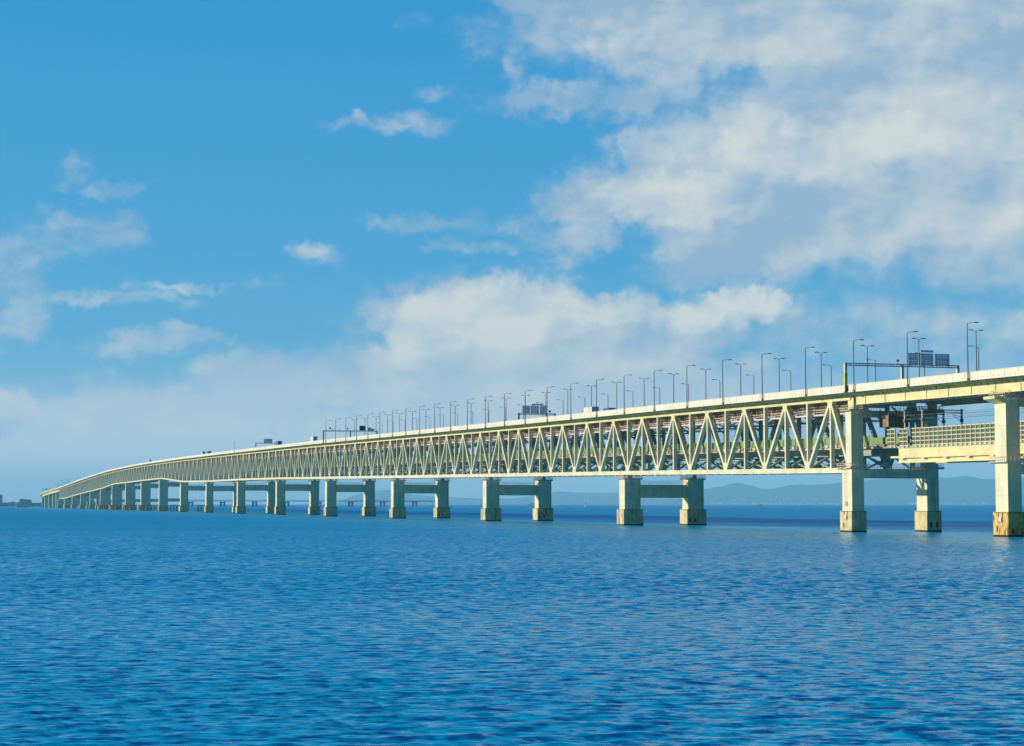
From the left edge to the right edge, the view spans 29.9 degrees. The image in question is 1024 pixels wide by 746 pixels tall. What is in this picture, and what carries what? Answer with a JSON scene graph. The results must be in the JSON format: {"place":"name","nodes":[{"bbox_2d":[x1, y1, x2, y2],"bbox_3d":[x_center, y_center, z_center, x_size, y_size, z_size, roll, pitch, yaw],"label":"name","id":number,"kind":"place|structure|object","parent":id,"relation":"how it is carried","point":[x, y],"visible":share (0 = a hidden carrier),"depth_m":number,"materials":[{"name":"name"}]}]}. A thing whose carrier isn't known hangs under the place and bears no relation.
{"place":"outdoors","nodes":[
{"label":"outdoors","id":0,"kind":"place"},
{"bbox_2d":[2,502,111,505],"bbox_3d":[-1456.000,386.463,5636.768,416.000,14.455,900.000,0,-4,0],"label":"shore land","id":1,"kind":"structure","parent":0,"point":[39,504],"depth_m":5605.13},
{"bbox_2d":[9,502,16,505],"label":"building","id":2,"kind":"structure","parent":1,"relation":"on","point":[12,503],"depth_m":5153.15,"materials":[{"name":"concrete"}]},
{"bbox_2d":[336,490,657,503],"bbox_3d":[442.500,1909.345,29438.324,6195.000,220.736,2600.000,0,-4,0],"label":"hills","id":3,"kind":"structure","parent":0,"point":[556,497],"depth_m":28563.97,"materials":[{"name":"blue"}]},
{"bbox_2d":[0,504,1023,745],"bbox_3d":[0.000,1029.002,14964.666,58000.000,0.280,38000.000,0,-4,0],"label":"sea water","id":4,"kind":"structure","parent":0,"point":[726,625],"depth_m":100.84,"materials":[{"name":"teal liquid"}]},
{"bbox_2d":[42,497,44,507],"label":"bridge pier","id":5,"kind":"structure","parent":4,"relation":"in","point":[43,502],"depth_m":3445.31,"materials":[{"name":"beige paint"}]},
{"bbox_2d":[44,496,47,507],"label":"bridge pier","id":6,"kind":"structure","parent":4,"relation":"in","point":[46,501],"depth_m":3354.41,"materials":[{"name":"beige paint"}]},
{"bbox_2d":[48,494,62,507],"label":"bridge pier","id":7,"kind":"structure","parent":4,"relation":"in","point":[49,500],"depth_m":3256.53,"materials":[{"name":"beige paint"}]},
{"bbox_2d":[52,493,63,507],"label":"bridge pier","id":8,"kind":"structure","parent":4,"relation":"in","point":[53,500],"depth_m":3154.48,"materials":[{"name":"beige paint"}]},
{"bbox_2d":[56,492,70,507],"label":"bridge pier","id":9,"kind":"structure","parent":4,"relation":"in","point":[57,497],"depth_m":3075.53,"materials":[{"name":"beige paint"}]},
{"bbox_2d":[57,499,71,507],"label":"bridge pier","id":10,"kind":"structure","parent":4,"relation":"in","point":[59,505],"depth_m":3015.82,"materials":[{"name":"beige paint"}]},
{"bbox_2d":[64,498,79,507],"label":"bridge pier","id":11,"kind":"structure","parent":4,"relation":"in","point":[66,502],"depth_m":2874.50,"materials":[{"name":"beige paint"}]},
{"bbox_2d":[71,496,88,507],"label":"bridge pier","id":12,"kind":"structure","parent":4,"relation":"in","point":[74,500],"depth_m":2730.94,"materials":[{"name":"beige paint"}]},
{"bbox_2d":[80,494,99,508],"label":"bridge pier","id":13,"kind":"structure","parent":4,"relation":"in","point":[82,498],"depth_m":2588.00,"materials":[{"name":"beige paint"}]},
{"bbox_2d":[89,491,110,508],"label":"bridge pier","id":14,"kind":"structure","parent":4,"relation":"in","point":[91,500],"depth_m":2445.04,"materials":[{"name":"beige paint"}]},
{"bbox_2d":[100,489,121,508],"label":"bridge pier","id":15,"kind":"structure","parent":4,"relation":"in","point":[103,494],"depth_m":2302.10,"materials":[{"name":"beige paint"}]},
{"bbox_2d":[109,505,121,509],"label":"fender piles","id":16,"kind":"object","parent":4,"relation":"in","point":[110,507],"visible":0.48,"depth_m":2153.88,"materials":[{"name":"concrete"}]},
{"bbox_2d":[112,484,135,509],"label":"bridge pier","id":17,"kind":"structure","parent":4,"relation":"in","point":[116,489],"depth_m":2159.19,"materials":[{"name":"beige paint"}]},
{"bbox_2d":[122,505,136,509],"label":"fender piles","id":18,"kind":"object","parent":4,"relation":"in","point":[123,507],"visible":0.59,"depth_m":2011.01,"materials":[{"name":"concrete"}]},
{"bbox_2d":[125,483,150,509],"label":"bridge pier","id":19,"kind":"structure","parent":4,"relation":"in","point":[129,488],"depth_m":2016.12,"materials":[{"name":"beige paint"}]},
{"bbox_2d":[137,505,158,510],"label":"fender piles","id":20,"kind":"object","parent":4,"relation":"in","point":[138,507],"visible":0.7,"depth_m":1868.12,"materials":[{"name":"concrete"}]},
{"bbox_2d":[140,481,168,510],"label":"bridge pier","id":21,"kind":"structure","parent":4,"relation":"in","point":[145,487],"depth_m":1872.96,"materials":[{"name":"beige paint"}]},
{"bbox_2d":[158,479,188,510],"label":"bridge pier","id":22,"kind":"structure","parent":4,"relation":"in","point":[164,484],"depth_m":1729.76,"materials":[{"name":"beige paint"}]},
{"bbox_2d":[170,505,179,510],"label":"fender piles","id":23,"kind":"object","parent":4,"relation":"in","point":[174,507],"visible":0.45,"depth_m":1727.48,"materials":[{"name":"concrete"}]},
{"bbox_2d":[179,482,212,511],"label":"bridge pier","id":24,"kind":"structure","parent":4,"relation":"in","point":[184,489],"depth_m":1586.32,"materials":[{"name":"beige paint"}]},
{"bbox_2d":[204,482,236,512],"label":"bridge pier","id":25,"kind":"structure","parent":4,"relation":"in","point":[209,506],"depth_m":1444.89,"materials":[{"name":"beige paint"}]},
{"bbox_2d":[235,480,276,513],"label":"bridge pier","id":26,"kind":"structure","parent":4,"relation":"in","point":[242,488],"depth_m":1303.34,"materials":[{"name":"beige paint"}]},
{"bbox_2d":[274,479,319,514],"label":"bridge pier","id":27,"kind":"structure","parent":4,"relation":"in","point":[282,487],"depth_m":1160.61,"materials":[{"name":"beige paint"}]},
{"bbox_2d":[188,499,434,506],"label":"viaduct","id":28,"kind":"object","parent":4,"relation":"in","point":[381,502],"visible":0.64,"depth_m":4585.05,"materials":[{"name":"grey concrete"}]},
{"bbox_2d":[324,479,375,515],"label":"bridge pier","id":29,"kind":"structure","parent":4,"relation":"in","point":[333,488],"depth_m":1017.36,"materials":[{"name":"beige paint"}]},
{"bbox_2d":[389,478,449,517],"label":"bridge pier","id":30,"kind":"structure","parent":4,"relation":"in","point":[439,489],"depth_m":874.22,"materials":[{"name":"beige paint"}]},
{"bbox_2d":[481,477,552,520],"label":"bridge pier","id":31,"kind":"structure","parent":4,"relation":"in","point":[493,489],"depth_m":731.12,"materials":[{"name":"beige paint"}]},
{"bbox_2d":[617,475,706,524],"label":"bridge pier","id":32,"kind":"structure","parent":4,"relation":"in","point":[689,491],"depth_m":587.96,"materials":[{"name":"beige paint"}]},
{"bbox_2d":[360,498,990,503],"bbox_3d":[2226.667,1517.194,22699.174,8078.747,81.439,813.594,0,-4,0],"label":"distant town","id":33,"kind":"object","parent":4,"relation":"on","point":[709,502],"visible":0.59,"depth_m":22591.28,"materials":[{"name":"concrete"}]},
{"bbox_2d":[836,397,944,531],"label":"bridge pier","id":34,"kind":"structure","parent":4,"relation":"in","point":[853,513],"depth_m":447.08,"materials":[{"name":"beige paint"}]},
{"bbox_2d":[40,366,1023,503],"bbox_3d":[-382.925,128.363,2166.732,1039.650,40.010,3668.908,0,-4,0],"label":"truss bridge","id":35,"kind":"structure","parent":34,"relation":"on","point":[968,443],"depth_m":576.81,"materials":[{"name":"metal"}]},
{"bbox_2d":[255,439,272,447],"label":"sign gantry","id":36,"kind":"object","parent":35,"relation":"on","point":[265,441],"visible":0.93,"depth_m":1312.33,"materials":[{"name":"grey metal"}]},
{"bbox_2d":[310,436,316,440],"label":"box truck","id":37,"kind":"object","parent":35,"relation":"on","point":[313,438],"visible":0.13,"depth_m":1071.31,"materials":[{"name":"grey metal"}]},
{"bbox_2d":[322,426,377,442],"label":"sign gantry","id":38,"kind":"object","parent":35,"relation":"on","point":[363,428],"visible":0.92,"depth_m":1020.80,"materials":[{"name":"grey metal"}]},
{"bbox_2d":[450,401,456,430],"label":"street lamp","id":39,"kind":"object","parent":35,"relation":"on","point":[450,414],"visible":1,"depth_m":771.57,"materials":[{"name":"grey metal"}]},
{"bbox_2d":[485,396,491,427],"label":"street lamp","id":40,"kind":"object","parent":35,"relation":"on","point":[485,411],"visible":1,"depth_m":723.86,"materials":[{"name":"grey metal"}]},
{"bbox_2d":[504,393,510,425],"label":"street lamp","id":41,"kind":"object","parent":35,"relation":"on","point":[504,408],"visible":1,"depth_m":699.98,"materials":[{"name":"grey metal"}]},
{"bbox_2d":[518,404,555,419],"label":"sign gantry","id":42,"kind":"object","parent":35,"relation":"on","point":[534,410],"visible":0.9,"depth_m":734.73,"materials":[{"name":"grey metal"}]},
{"bbox_2d":[570,383,572,418],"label":"street lamp","id":43,"kind":"object","parent":35,"relation":"on","point":[570,401],"visible":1,"depth_m":628.41,"materials":[{"name":"grey metal"}]},
{"bbox_2d":[582,407,598,412],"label":"box truck","id":44,"kind":"object","parent":35,"relation":"on","point":[589,409],"visible":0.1,"depth_m":626.76,"materials":[{"name":"grey metal"}]},
{"bbox_2d":[596,379,603,416],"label":"street lamp","id":45,"kind":"object","parent":35,"relation":"on","point":[596,396],"visible":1,"depth_m":604.56,"materials":[{"name":"grey metal"}]},
{"bbox_2d":[653,370,661,410],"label":"street lamp","id":46,"kind":"object","parent":35,"relation":"on","point":[654,393],"visible":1,"depth_m":556.73,"materials":[{"name":"grey metal"}]},
{"bbox_2d":[668,373,676,402],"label":"street lamp","id":47,"kind":"object","parent":35,"relation":"on","point":[673,386],"visible":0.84,"depth_m":581.67,"materials":[{"name":"grey metal"}]},
{"bbox_2d":[686,365,694,407],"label":"street lamp","id":48,"kind":"object","parent":35,"relation":"on","point":[686,387],"visible":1,"depth_m":532.97,"materials":[{"name":"grey metal"}]},
{"bbox_2d":[704,369,710,399],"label":"street lamp","id":49,"kind":"object","parent":35,"relation":"on","point":[705,382],"visible":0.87,"depth_m":557.90,"materials":[{"name":"grey metal"}]},
{"bbox_2d":[722,359,731,403],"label":"street lamp","id":50,"kind":"object","parent":35,"relation":"on","point":[722,380],"visible":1,"depth_m":509.13,"materials":[{"name":"grey metal"}]},
{"bbox_2d":[735,363,740,395],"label":"street lamp","id":51,"kind":"object","parent":35,"relation":"on","point":[740,378],"visible":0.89,"depth_m":533.97,"materials":[{"name":"grey metal"}]},
{"bbox_2d":[761,353,771,400],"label":"street lamp","id":52,"kind":"object","parent":35,"relation":"on","point":[762,376],"visible":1,"depth_m":485.26,"materials":[{"name":"grey metal"}]},
{"bbox_2d":[773,358,784,391],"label":"street lamp","id":53,"kind":"object","parent":35,"relation":"on","point":[779,374],"visible":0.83,"depth_m":510.05,"materials":[{"name":"grey metal"}]},
{"bbox_2d":[804,347,814,395],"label":"street lamp","id":54,"kind":"object","parent":35,"relation":"on","point":[805,394],"visible":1,"depth_m":461.36,"materials":[{"name":"grey metal"}]},
{"bbox_2d":[815,352,826,386],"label":"street lamp","id":55,"kind":"object","parent":35,"relation":"on","point":[821,368],"visible":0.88,"depth_m":486.22,"materials":[{"name":"grey metal"}]},
{"bbox_2d":[853,339,863,391],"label":"street lamp","id":56,"kind":"object","parent":35,"relation":"on","point":[853,366],"visible":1,"depth_m":437.48,"materials":[{"name":"grey metal"}]},
{"bbox_2d":[695,408,1023,432],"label":"overhead wire","id":57,"kind":"object","parent":35,"relation":"hanging from","point":[876,421],"visible":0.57,"depth_m":438.46,"materials":[{"name":"grey metal"}]},
{"bbox_2d":[860,345,873,382],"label":"street lamp","id":58,"kind":"object","parent":35,"relation":"on","point":[867,360],"visible":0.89,"depth_m":462.40,"materials":[{"name":"grey metal"}]},
{"bbox_2d":[879,408,908,427],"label":"work platform","id":59,"kind":"structure","parent":35,"relation":"hanging from","point":[890,421],"depth_m":442.01,"materials":[{"name":"grey metal"}]},
{"bbox_2d":[842,350,959,391],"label":"sign gantry","id":60,"kind":"object","parent":35,"relation":"on","point":[926,358],"visible":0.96,"depth_m":447.48,"materials":[{"name":"grey metal"}]},
{"bbox_2d":[906,331,917,386],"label":"street lamp","id":61,"kind":"object","parent":35,"relation":"on","point":[907,384],"visible":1,"depth_m":413.62,"materials":[{"name":"grey metal"}]},
{"bbox_2d":[912,338,925,376],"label":"street lamp","id":62,"kind":"object","parent":35,"relation":"on","point":[918,356],"visible":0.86,"depth_m":438.54,"materials":[{"name":"grey metal"}]},
{"bbox_2d":[903,410,944,427],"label":"catenary portal","id":63,"kind":"object","parent":35,"relation":"on","point":[942,417],"visible":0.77,"depth_m":435.32,"materials":[{"name":"grey metal"}]},
{"bbox_2d":[921,408,963,426],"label":"catenary portal","id":64,"kind":"object","parent":35,"relation":"on","point":[923,419],"visible":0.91,"depth_m":427.59,"materials":[{"name":"grey metal"}]},
{"bbox_2d":[967,322,978,380],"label":"street lamp","id":65,"kind":"object","parent":35,"relation":"on","point":[968,378],"visible":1,"depth_m":389.70,"materials":[{"name":"grey metal"}]},
{"bbox_2d":[968,329,982,370],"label":"street lamp","id":66,"kind":"object","parent":35,"relation":"on","point":[976,346],"visible":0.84,"depth_m":414.68,"materials":[{"name":"grey metal"}]},
{"bbox_2d":[983,390,1023,536],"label":"bridge pier","id":67,"kind":"structure","parent":4,"relation":"in","point":[1008,517],"depth_m":381.56,"materials":[{"name":"beige paint"}]},
{"bbox_2d":[0,0,1023,503],"label":"sky","id":68,"kind":"structure","parent":0,"point":[247,223],"materials":[{"name":"blue"}]},
{"bbox_2d":[641,476,1023,503],"bbox_3d":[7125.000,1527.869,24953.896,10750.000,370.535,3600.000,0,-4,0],"label":"hills","id":69,"kind":"structure","parent":0,"point":[969,489],"depth_m":23708.97,"materials":[{"name":"blue"}]}
]}

